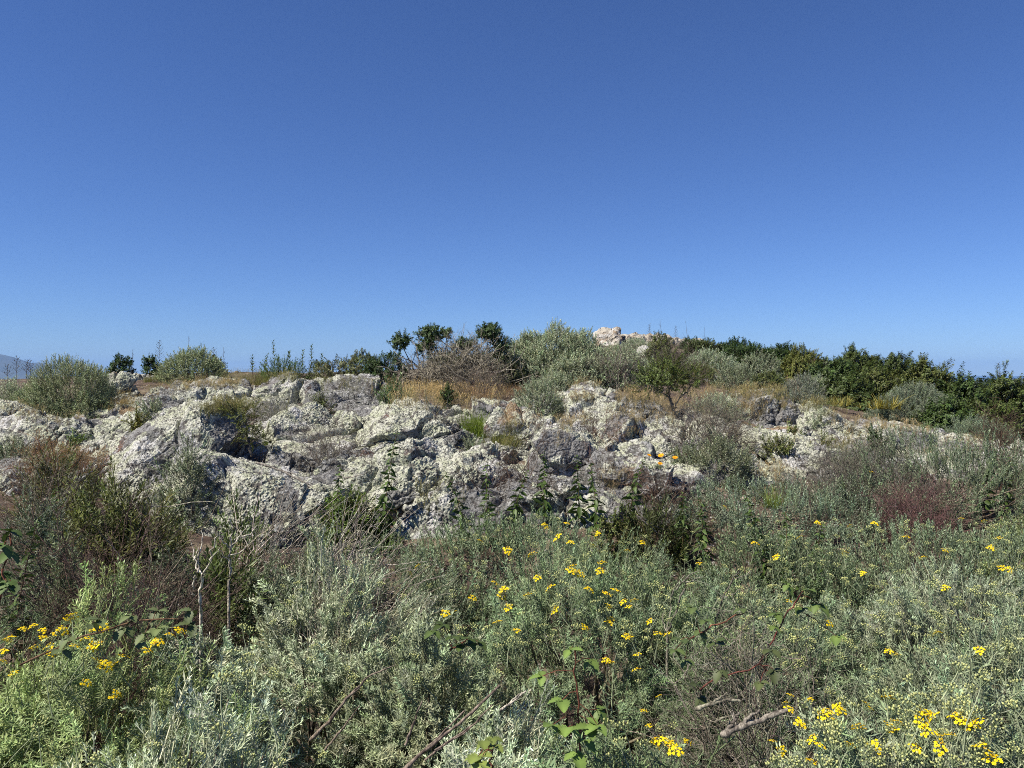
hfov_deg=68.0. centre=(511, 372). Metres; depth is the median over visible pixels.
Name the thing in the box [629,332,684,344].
quartz rock
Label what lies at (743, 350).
leafy bush
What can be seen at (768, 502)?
grass tuft
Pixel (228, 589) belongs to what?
bare sapling
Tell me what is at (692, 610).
bramble
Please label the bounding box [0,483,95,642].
silver shrub
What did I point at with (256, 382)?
grass tuft
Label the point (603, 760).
flowering shrub
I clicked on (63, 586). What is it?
silver shrub
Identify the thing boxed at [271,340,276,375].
narrow leaved weed
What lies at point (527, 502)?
lichen boulder
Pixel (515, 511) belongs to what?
leafy stalk
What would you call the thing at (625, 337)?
quartz rock
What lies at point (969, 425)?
silver shrub
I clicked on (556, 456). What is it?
lichen boulder
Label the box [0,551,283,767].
flowering shrub
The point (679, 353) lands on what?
bare shrub
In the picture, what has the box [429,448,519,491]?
lichen boulder
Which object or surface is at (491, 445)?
lichen boulder
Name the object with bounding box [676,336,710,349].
leafy bush
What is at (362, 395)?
lichen boulder
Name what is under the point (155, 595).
dead shrub
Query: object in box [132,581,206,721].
sage shrub
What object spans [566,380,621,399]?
lichen boulder
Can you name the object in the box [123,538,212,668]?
sage shrub
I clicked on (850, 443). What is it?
lichen boulder
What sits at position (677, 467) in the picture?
lichen boulder
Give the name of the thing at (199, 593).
bare sapling
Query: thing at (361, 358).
leafy bush
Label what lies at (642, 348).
lichen boulder
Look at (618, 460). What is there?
lichen boulder
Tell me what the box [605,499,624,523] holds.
lichen boulder
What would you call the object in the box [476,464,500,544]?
leafy stalk
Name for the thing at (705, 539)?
leafy stalk
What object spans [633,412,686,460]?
lichen boulder
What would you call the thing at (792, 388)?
silver shrub
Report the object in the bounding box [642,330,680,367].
olive shrub
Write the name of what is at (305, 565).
silver shrub
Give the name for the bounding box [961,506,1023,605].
silver shrub
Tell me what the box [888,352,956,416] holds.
thicket shrub
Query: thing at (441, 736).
dead branch
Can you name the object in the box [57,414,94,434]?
lichen boulder
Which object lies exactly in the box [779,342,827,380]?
olive shrub
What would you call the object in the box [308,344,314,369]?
narrow leaved weed
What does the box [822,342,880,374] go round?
thicket shrub
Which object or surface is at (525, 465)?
bare shrub
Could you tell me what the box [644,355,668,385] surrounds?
sage shrub
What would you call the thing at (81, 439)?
leafy bush
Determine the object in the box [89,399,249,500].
lichen boulder
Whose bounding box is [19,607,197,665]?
bramble
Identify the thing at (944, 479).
loose stones
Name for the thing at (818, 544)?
leafy stalk
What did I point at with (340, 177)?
sky
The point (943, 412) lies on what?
thicket shrub
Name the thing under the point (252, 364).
narrow leaved weed
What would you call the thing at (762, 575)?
leafy stalk
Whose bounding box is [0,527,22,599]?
bramble
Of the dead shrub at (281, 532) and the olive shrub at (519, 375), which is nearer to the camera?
the dead shrub at (281, 532)
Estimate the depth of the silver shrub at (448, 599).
4.80 m
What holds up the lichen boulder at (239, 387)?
on the bedrock
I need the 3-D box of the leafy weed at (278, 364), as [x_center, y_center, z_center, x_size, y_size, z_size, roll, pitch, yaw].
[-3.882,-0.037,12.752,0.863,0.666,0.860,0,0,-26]
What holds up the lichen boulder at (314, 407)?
on the bedrock
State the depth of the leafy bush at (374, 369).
12.88 m
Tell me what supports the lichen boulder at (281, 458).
on the bedrock
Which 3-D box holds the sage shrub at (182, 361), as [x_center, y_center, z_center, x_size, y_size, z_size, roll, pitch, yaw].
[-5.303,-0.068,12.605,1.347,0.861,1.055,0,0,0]
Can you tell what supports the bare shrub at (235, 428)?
on the ground at (198, 542)
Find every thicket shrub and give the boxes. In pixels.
[710,344,751,366]
[800,354,858,384]
[811,368,883,412]
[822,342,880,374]
[856,350,918,377]
[859,364,902,396]
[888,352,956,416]
[908,392,982,434]
[932,361,996,407]
[967,392,1023,438]
[981,360,1023,435]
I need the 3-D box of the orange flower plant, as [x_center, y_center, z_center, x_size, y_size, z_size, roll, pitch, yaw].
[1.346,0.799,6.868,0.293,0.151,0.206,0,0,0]
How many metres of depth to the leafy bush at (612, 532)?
5.93 m
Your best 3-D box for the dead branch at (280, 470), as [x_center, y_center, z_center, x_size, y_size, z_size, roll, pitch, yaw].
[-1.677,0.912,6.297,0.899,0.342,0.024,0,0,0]
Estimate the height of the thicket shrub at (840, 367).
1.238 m
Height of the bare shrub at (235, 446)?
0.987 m
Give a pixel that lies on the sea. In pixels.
(975, 377)
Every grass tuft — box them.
[109,395,139,404]
[140,372,154,382]
[236,370,269,385]
[454,405,489,436]
[471,427,525,447]
[748,484,793,508]
[828,394,855,405]
[850,393,914,409]
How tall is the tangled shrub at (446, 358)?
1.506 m
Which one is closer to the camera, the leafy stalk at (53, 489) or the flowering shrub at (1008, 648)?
the flowering shrub at (1008, 648)
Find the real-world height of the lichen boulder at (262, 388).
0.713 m
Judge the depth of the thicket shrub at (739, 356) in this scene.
18.96 m
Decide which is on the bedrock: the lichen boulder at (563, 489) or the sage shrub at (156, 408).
the lichen boulder at (563, 489)
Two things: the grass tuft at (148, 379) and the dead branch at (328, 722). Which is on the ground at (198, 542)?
the grass tuft at (148, 379)
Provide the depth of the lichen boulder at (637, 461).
6.85 m
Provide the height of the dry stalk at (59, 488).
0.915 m
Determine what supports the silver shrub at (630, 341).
on the ground at (198, 542)
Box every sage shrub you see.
[0,433,37,459]
[5,352,121,418]
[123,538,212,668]
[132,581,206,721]
[135,396,164,420]
[146,428,220,532]
[150,345,232,384]
[458,428,483,450]
[493,317,659,391]
[509,375,566,419]
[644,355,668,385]
[667,438,706,464]
[686,423,764,489]
[690,398,723,417]
[708,362,768,391]
[736,347,784,382]
[798,371,828,392]
[800,405,830,429]
[822,446,864,477]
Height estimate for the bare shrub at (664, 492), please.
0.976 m
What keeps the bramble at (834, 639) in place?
on the ground at (198, 542)
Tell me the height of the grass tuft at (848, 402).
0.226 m
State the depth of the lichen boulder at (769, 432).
8.52 m
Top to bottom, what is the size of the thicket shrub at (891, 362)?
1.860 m
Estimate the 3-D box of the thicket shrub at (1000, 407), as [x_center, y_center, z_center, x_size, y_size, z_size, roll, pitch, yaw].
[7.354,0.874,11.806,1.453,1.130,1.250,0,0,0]
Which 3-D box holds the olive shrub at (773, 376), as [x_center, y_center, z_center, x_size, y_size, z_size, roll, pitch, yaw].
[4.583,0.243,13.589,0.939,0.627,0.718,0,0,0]
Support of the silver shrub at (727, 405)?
on the ground at (198, 542)
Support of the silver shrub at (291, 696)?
on the ground at (198, 542)
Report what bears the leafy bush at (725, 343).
on the ground at (198, 542)
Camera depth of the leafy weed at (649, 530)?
5.93 m
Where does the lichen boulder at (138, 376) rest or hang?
on the ground at (198, 542)
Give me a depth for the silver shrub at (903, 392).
12.07 m
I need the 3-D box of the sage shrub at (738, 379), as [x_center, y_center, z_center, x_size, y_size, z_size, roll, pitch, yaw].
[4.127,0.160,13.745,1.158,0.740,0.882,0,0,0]
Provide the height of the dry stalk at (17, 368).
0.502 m
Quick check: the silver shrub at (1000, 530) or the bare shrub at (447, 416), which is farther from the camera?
the bare shrub at (447, 416)
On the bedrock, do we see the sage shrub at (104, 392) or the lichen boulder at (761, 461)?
the lichen boulder at (761, 461)
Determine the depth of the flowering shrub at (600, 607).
3.54 m
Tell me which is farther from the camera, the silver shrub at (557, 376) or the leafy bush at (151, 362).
the leafy bush at (151, 362)
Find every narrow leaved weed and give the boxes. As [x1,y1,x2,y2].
[249,354,254,375]
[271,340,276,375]
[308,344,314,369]
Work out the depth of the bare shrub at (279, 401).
8.83 m
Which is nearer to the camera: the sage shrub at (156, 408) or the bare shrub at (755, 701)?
the bare shrub at (755, 701)
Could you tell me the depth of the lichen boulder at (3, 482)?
7.13 m
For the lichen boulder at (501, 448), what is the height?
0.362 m
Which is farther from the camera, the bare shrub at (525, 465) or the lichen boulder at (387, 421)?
the lichen boulder at (387, 421)
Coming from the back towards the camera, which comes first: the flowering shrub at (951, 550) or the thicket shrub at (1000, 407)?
the thicket shrub at (1000, 407)
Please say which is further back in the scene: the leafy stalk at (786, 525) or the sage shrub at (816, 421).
the sage shrub at (816, 421)
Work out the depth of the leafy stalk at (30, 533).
3.61 m
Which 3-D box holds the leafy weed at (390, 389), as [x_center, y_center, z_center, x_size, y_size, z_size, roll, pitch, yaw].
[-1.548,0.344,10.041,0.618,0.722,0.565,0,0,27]
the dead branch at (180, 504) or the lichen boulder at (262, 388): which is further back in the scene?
the lichen boulder at (262, 388)
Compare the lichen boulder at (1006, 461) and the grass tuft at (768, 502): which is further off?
the lichen boulder at (1006, 461)
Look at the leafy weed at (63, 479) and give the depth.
5.95 m
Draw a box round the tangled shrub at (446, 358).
[378,321,549,388]
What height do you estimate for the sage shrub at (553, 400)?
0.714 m
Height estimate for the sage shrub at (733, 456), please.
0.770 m
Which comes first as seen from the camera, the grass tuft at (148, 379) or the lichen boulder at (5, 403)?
the lichen boulder at (5, 403)
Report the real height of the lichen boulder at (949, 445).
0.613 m
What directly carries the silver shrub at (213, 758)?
on the ground at (198, 542)
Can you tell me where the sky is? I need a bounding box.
[0,0,1023,375]
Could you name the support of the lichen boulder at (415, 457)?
on the bedrock
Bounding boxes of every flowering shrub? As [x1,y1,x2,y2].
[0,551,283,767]
[0,593,102,767]
[387,503,687,665]
[413,534,795,767]
[531,672,735,767]
[764,646,1023,767]
[785,511,1023,682]
[799,581,1023,767]
[995,715,1023,767]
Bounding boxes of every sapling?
[191,530,219,681]
[218,395,280,455]
[218,520,256,639]
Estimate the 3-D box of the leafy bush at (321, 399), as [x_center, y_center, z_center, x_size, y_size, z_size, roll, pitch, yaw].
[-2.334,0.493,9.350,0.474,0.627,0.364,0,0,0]
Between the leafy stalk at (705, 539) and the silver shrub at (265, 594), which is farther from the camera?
the leafy stalk at (705, 539)
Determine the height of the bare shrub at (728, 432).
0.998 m
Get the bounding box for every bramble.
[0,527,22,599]
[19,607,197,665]
[424,621,486,651]
[463,736,502,767]
[528,646,607,767]
[670,604,748,668]
[686,648,784,706]
[768,583,846,645]
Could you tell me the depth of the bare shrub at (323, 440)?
7.45 m
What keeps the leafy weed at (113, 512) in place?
on the ground at (198, 542)
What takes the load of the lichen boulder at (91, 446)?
on the bedrock
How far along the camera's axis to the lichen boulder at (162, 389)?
10.72 m
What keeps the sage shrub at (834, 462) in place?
on the ground at (198, 542)
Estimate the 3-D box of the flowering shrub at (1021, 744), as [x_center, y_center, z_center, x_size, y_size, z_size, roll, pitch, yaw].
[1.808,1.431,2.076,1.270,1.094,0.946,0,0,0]
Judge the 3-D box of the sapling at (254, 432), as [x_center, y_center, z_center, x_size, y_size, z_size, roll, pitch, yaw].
[-2.525,0.505,7.288,0.584,0.610,0.388,0,0,0]
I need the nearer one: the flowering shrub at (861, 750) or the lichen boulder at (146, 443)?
the flowering shrub at (861, 750)
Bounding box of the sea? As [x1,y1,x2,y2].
[953,376,1023,380]
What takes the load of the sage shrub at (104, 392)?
on the ground at (198, 542)
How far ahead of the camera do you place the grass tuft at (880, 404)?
11.95 m
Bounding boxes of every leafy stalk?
[0,517,43,689]
[41,488,65,548]
[330,464,347,531]
[373,430,399,537]
[444,471,472,545]
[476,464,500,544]
[499,470,530,535]
[531,451,554,523]
[566,454,588,526]
[584,463,607,532]
[621,456,646,527]
[674,492,691,566]
[691,497,716,588]
[742,494,782,610]
[775,512,803,637]
[801,524,825,618]
[973,448,997,515]
[993,454,1015,517]
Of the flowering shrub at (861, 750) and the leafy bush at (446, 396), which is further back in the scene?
the leafy bush at (446, 396)
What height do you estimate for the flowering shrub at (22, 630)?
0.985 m
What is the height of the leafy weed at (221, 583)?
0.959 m
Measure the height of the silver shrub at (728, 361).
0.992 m
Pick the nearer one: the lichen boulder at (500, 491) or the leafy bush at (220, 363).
the lichen boulder at (500, 491)
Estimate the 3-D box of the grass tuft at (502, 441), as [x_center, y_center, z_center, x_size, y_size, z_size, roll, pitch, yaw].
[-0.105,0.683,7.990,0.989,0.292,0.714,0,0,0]
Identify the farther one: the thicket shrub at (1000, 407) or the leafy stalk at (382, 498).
the thicket shrub at (1000, 407)
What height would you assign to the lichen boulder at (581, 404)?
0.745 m
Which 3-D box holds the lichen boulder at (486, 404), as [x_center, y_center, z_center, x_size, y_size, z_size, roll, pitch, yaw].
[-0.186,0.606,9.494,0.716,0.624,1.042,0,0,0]
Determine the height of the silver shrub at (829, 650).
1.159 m
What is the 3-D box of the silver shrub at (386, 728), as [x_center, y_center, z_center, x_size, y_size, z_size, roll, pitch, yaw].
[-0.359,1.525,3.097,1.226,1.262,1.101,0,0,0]
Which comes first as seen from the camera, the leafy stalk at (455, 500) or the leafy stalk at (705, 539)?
the leafy stalk at (705, 539)
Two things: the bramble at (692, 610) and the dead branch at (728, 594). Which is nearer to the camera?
the bramble at (692, 610)
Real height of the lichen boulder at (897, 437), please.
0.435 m
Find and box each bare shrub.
[0,414,116,518]
[0,430,103,549]
[0,451,271,767]
[204,393,259,453]
[221,412,268,461]
[248,378,327,423]
[285,404,381,476]
[398,380,476,439]
[428,358,520,402]
[442,440,535,514]
[486,418,570,523]
[564,431,645,502]
[565,396,635,443]
[578,325,665,393]
[606,457,725,551]
[612,576,943,767]
[637,336,713,386]
[649,386,780,459]
[758,425,964,542]
[846,457,993,577]
[945,393,1023,495]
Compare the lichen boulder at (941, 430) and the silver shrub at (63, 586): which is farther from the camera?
the lichen boulder at (941, 430)
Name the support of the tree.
on the ground at (198, 542)
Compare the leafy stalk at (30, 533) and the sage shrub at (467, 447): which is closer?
the leafy stalk at (30, 533)
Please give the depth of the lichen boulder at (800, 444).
7.81 m
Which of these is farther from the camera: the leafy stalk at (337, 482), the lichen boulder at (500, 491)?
the lichen boulder at (500, 491)
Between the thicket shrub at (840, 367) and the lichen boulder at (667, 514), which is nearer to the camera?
the lichen boulder at (667, 514)
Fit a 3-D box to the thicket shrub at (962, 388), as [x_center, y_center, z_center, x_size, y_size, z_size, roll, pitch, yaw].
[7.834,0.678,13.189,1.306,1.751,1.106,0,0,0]
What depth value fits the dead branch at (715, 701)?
2.10 m
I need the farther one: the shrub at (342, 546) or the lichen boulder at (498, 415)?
the lichen boulder at (498, 415)
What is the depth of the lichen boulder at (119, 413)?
9.66 m
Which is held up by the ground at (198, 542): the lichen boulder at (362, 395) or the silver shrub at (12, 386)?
the silver shrub at (12, 386)
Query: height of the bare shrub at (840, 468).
1.208 m
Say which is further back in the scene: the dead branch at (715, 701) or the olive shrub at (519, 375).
the olive shrub at (519, 375)
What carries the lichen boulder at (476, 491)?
on the bedrock
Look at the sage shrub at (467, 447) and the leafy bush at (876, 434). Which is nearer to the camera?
the sage shrub at (467, 447)
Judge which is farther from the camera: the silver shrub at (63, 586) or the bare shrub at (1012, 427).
the bare shrub at (1012, 427)
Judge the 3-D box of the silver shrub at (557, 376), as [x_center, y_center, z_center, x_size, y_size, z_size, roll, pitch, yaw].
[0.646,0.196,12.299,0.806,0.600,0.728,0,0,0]
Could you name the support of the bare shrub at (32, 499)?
on the ground at (198, 542)
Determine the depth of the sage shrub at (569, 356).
12.69 m
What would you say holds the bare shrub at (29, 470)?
on the ground at (198, 542)
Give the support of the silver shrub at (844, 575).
on the ground at (198, 542)
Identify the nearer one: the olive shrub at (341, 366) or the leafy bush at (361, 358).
the olive shrub at (341, 366)
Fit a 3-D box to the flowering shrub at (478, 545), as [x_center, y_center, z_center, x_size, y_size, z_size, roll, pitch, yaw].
[0.155,1.388,5.491,2.104,0.939,1.945,0,0,42]
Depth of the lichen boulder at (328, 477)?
6.71 m
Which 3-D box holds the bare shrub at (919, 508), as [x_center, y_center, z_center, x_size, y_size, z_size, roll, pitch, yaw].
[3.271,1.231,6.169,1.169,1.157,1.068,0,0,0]
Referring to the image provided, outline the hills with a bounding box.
[0,354,61,378]
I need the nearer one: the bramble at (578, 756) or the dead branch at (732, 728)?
the bramble at (578, 756)
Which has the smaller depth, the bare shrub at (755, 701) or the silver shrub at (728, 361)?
the bare shrub at (755, 701)
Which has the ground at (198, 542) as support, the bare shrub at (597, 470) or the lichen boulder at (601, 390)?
the bare shrub at (597, 470)
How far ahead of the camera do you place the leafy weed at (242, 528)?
5.06 m
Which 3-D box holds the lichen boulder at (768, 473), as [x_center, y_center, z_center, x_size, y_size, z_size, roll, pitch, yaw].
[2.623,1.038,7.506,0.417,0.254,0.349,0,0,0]
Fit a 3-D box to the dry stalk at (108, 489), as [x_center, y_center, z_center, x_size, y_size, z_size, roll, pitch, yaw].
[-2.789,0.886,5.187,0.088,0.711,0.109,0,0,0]
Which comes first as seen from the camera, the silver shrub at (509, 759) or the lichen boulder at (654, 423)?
the silver shrub at (509, 759)
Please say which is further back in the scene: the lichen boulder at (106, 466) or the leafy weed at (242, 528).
the lichen boulder at (106, 466)
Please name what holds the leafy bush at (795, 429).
on the ground at (198, 542)
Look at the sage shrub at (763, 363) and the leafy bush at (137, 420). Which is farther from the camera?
the sage shrub at (763, 363)
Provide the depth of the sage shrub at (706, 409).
9.22 m
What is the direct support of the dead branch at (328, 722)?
on the silver shrub at (213, 758)
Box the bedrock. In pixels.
[0,377,1023,544]
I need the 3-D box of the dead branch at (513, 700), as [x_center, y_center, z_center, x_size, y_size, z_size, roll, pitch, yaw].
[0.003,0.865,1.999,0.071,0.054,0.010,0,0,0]
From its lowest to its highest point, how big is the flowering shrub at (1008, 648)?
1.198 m
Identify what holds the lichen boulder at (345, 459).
on the bedrock
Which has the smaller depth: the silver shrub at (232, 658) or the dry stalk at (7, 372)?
the silver shrub at (232, 658)
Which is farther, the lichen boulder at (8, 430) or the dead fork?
the lichen boulder at (8, 430)
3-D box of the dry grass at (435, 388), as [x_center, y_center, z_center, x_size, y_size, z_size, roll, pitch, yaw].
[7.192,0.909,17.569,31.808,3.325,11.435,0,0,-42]
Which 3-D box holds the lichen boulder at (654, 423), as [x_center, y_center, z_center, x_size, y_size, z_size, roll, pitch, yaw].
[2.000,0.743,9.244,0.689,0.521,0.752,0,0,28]
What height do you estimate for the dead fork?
0.974 m
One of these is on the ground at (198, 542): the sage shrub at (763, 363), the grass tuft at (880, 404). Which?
the sage shrub at (763, 363)
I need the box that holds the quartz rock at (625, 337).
[621,334,648,344]
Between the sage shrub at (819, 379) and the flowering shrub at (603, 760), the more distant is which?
the sage shrub at (819, 379)
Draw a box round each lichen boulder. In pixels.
[0,399,32,419]
[0,408,76,457]
[0,454,59,495]
[45,440,98,457]
[56,457,109,499]
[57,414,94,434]
[84,397,142,418]
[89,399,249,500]
[94,371,143,398]
[114,422,139,433]
[128,372,153,379]
[139,386,165,398]
[140,380,231,421]
[162,447,352,548]
[201,375,255,394]
[250,405,322,442]
[254,372,298,394]
[266,445,325,472]
[297,401,333,427]
[298,379,351,408]
[310,469,341,484]
[313,447,374,474]
[324,373,402,405]
[330,408,374,434]
[335,436,458,524]
[361,396,471,452]
[400,482,457,526]
[428,478,497,524]
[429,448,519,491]
[455,441,500,459]
[471,396,508,423]
[484,401,540,456]
[487,469,546,499]
[495,441,516,464]
[501,476,565,524]
[526,452,560,475]
[530,415,616,477]
[533,474,607,499]
[560,389,626,419]
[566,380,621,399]
[571,445,633,484]
[587,411,639,442]
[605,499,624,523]
[621,395,665,418]
[625,454,691,506]
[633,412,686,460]
[636,345,656,357]
[640,503,696,535]
[644,412,690,435]
[674,462,728,483]
[727,388,801,426]
[737,424,774,450]
[743,452,782,469]
[755,431,848,482]
[760,464,797,485]
[796,401,871,438]
[834,437,888,462]
[847,429,904,452]
[851,417,884,427]
[899,427,939,448]
[918,426,949,434]
[928,440,999,476]
[976,444,1023,485]
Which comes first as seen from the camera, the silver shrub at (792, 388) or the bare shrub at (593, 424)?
the bare shrub at (593, 424)
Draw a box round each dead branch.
[66,475,171,532]
[150,501,212,506]
[256,462,362,487]
[309,665,394,750]
[403,684,500,767]
[499,690,525,710]
[636,512,663,535]
[695,692,739,723]
[714,570,758,649]
[720,708,787,737]
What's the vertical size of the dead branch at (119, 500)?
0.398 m
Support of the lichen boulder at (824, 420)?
on the bedrock
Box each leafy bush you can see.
[60,427,91,452]
[105,352,136,374]
[120,406,150,432]
[140,355,161,375]
[207,354,229,374]
[304,484,404,558]
[306,359,333,379]
[309,387,336,413]
[342,348,383,375]
[359,350,411,384]
[419,359,445,380]
[436,381,458,408]
[583,503,641,569]
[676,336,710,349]
[710,340,739,354]
[715,336,783,379]
[758,431,797,460]
[767,340,805,377]
[778,421,806,434]
[816,429,834,445]
[863,423,892,455]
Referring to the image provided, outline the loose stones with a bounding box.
[3,371,1011,499]
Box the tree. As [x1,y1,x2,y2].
[628,345,713,418]
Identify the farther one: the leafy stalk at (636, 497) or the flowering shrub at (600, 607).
the leafy stalk at (636, 497)
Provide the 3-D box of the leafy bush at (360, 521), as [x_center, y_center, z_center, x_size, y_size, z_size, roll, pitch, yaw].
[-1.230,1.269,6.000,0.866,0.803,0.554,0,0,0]
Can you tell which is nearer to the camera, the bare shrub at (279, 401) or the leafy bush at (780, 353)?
the bare shrub at (279, 401)
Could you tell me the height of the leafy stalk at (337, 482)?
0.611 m
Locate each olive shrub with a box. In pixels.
[311,354,368,385]
[483,351,529,390]
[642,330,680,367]
[679,361,718,385]
[681,337,724,363]
[747,369,789,393]
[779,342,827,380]
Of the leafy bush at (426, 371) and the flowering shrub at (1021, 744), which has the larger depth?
the leafy bush at (426, 371)
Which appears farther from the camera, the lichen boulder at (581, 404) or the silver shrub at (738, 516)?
the lichen boulder at (581, 404)
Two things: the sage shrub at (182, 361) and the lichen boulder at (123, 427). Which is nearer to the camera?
the lichen boulder at (123, 427)
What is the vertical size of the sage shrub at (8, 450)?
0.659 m
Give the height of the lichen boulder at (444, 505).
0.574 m
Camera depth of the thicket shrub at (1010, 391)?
14.71 m
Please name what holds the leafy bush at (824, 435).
on the ground at (198, 542)
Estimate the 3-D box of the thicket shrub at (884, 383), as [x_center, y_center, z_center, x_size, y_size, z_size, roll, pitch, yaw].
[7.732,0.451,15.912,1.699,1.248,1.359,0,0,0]
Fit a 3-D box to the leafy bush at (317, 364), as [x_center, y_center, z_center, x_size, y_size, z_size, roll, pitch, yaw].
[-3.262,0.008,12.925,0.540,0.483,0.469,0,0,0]
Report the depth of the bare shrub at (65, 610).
3.56 m
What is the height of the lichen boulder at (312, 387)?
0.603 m
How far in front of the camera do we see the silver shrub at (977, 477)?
6.70 m
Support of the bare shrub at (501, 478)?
on the ground at (198, 542)
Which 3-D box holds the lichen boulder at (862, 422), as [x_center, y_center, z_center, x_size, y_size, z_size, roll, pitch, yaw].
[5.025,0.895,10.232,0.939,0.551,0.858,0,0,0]
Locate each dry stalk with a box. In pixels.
[4,364,12,384]
[11,356,22,381]
[35,449,50,563]
[49,435,76,577]
[95,453,111,524]
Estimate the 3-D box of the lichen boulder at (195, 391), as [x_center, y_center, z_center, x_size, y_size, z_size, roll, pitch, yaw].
[-3.627,0.671,8.692,1.251,1.177,1.208,0,0,0]
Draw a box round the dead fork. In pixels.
[662,571,704,754]
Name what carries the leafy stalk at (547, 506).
on the ground at (198, 542)
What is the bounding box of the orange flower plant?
[646,453,677,468]
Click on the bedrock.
(104, 429)
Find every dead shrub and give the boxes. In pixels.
[12,477,254,763]
[217,451,389,631]
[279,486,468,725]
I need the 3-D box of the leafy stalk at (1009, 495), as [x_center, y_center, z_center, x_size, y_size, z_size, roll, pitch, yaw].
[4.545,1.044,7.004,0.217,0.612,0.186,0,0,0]
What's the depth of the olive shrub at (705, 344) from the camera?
20.03 m
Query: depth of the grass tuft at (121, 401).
9.75 m
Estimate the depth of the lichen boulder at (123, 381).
10.85 m
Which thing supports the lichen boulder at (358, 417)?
on the bedrock
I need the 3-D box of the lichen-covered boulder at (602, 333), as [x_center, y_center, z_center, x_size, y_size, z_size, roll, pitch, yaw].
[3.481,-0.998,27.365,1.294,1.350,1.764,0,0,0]
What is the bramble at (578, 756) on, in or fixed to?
on the ground at (198, 542)
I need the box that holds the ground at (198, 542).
[0,344,1023,767]
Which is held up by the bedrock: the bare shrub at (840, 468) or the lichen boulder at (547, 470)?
the lichen boulder at (547, 470)
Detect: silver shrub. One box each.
[0,375,26,400]
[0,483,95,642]
[17,515,111,680]
[49,646,302,767]
[119,621,295,767]
[190,515,454,767]
[230,546,308,685]
[235,511,500,695]
[278,520,349,654]
[291,605,562,767]
[422,678,582,767]
[527,370,572,391]
[608,567,943,767]
[617,337,650,353]
[631,469,921,545]
[659,520,925,672]
[685,345,744,381]
[687,390,751,422]
[780,370,829,406]
[783,552,1023,767]
[810,417,1023,555]
[862,378,957,424]
[931,411,1023,445]
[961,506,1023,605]
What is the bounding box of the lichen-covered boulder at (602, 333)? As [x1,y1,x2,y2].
[593,327,622,345]
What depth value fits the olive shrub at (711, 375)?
14.48 m
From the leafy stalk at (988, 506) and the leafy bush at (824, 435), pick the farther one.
the leafy bush at (824, 435)
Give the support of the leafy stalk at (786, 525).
on the ground at (198, 542)
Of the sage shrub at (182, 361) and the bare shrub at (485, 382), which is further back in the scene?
the sage shrub at (182, 361)
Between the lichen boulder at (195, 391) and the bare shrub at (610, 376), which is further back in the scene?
the bare shrub at (610, 376)
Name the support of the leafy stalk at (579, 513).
on the ground at (198, 542)
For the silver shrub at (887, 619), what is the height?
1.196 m
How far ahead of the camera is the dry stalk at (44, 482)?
4.94 m
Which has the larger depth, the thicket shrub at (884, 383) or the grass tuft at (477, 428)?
the thicket shrub at (884, 383)
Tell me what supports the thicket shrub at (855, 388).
on the ground at (198, 542)
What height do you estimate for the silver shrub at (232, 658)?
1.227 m
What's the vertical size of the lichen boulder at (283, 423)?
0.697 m
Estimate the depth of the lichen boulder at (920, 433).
9.36 m
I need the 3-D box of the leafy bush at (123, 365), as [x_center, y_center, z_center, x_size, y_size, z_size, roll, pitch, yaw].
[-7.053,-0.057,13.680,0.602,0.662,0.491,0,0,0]
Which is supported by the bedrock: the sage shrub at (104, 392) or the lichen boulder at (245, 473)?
the lichen boulder at (245, 473)
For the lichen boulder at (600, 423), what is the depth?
8.01 m
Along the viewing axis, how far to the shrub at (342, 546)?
4.25 m
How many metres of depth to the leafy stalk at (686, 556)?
5.89 m
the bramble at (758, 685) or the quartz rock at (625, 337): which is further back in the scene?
the quartz rock at (625, 337)
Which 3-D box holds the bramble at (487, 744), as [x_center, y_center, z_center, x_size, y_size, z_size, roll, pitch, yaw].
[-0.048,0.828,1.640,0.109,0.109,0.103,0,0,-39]
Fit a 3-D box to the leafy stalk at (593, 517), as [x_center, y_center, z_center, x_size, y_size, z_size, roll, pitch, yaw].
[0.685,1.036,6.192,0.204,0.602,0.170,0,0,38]
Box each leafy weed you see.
[0,438,108,530]
[21,455,201,584]
[166,529,269,664]
[187,488,287,607]
[255,351,309,381]
[372,371,413,404]
[599,493,702,573]
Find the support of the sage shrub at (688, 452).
on the ground at (198, 542)
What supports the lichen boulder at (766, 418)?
on the bedrock
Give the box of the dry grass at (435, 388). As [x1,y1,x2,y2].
[2,363,998,527]
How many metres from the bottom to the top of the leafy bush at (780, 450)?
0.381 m
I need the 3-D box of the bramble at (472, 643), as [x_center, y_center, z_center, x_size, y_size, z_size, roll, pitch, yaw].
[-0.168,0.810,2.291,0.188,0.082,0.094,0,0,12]
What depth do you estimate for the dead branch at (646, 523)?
5.90 m

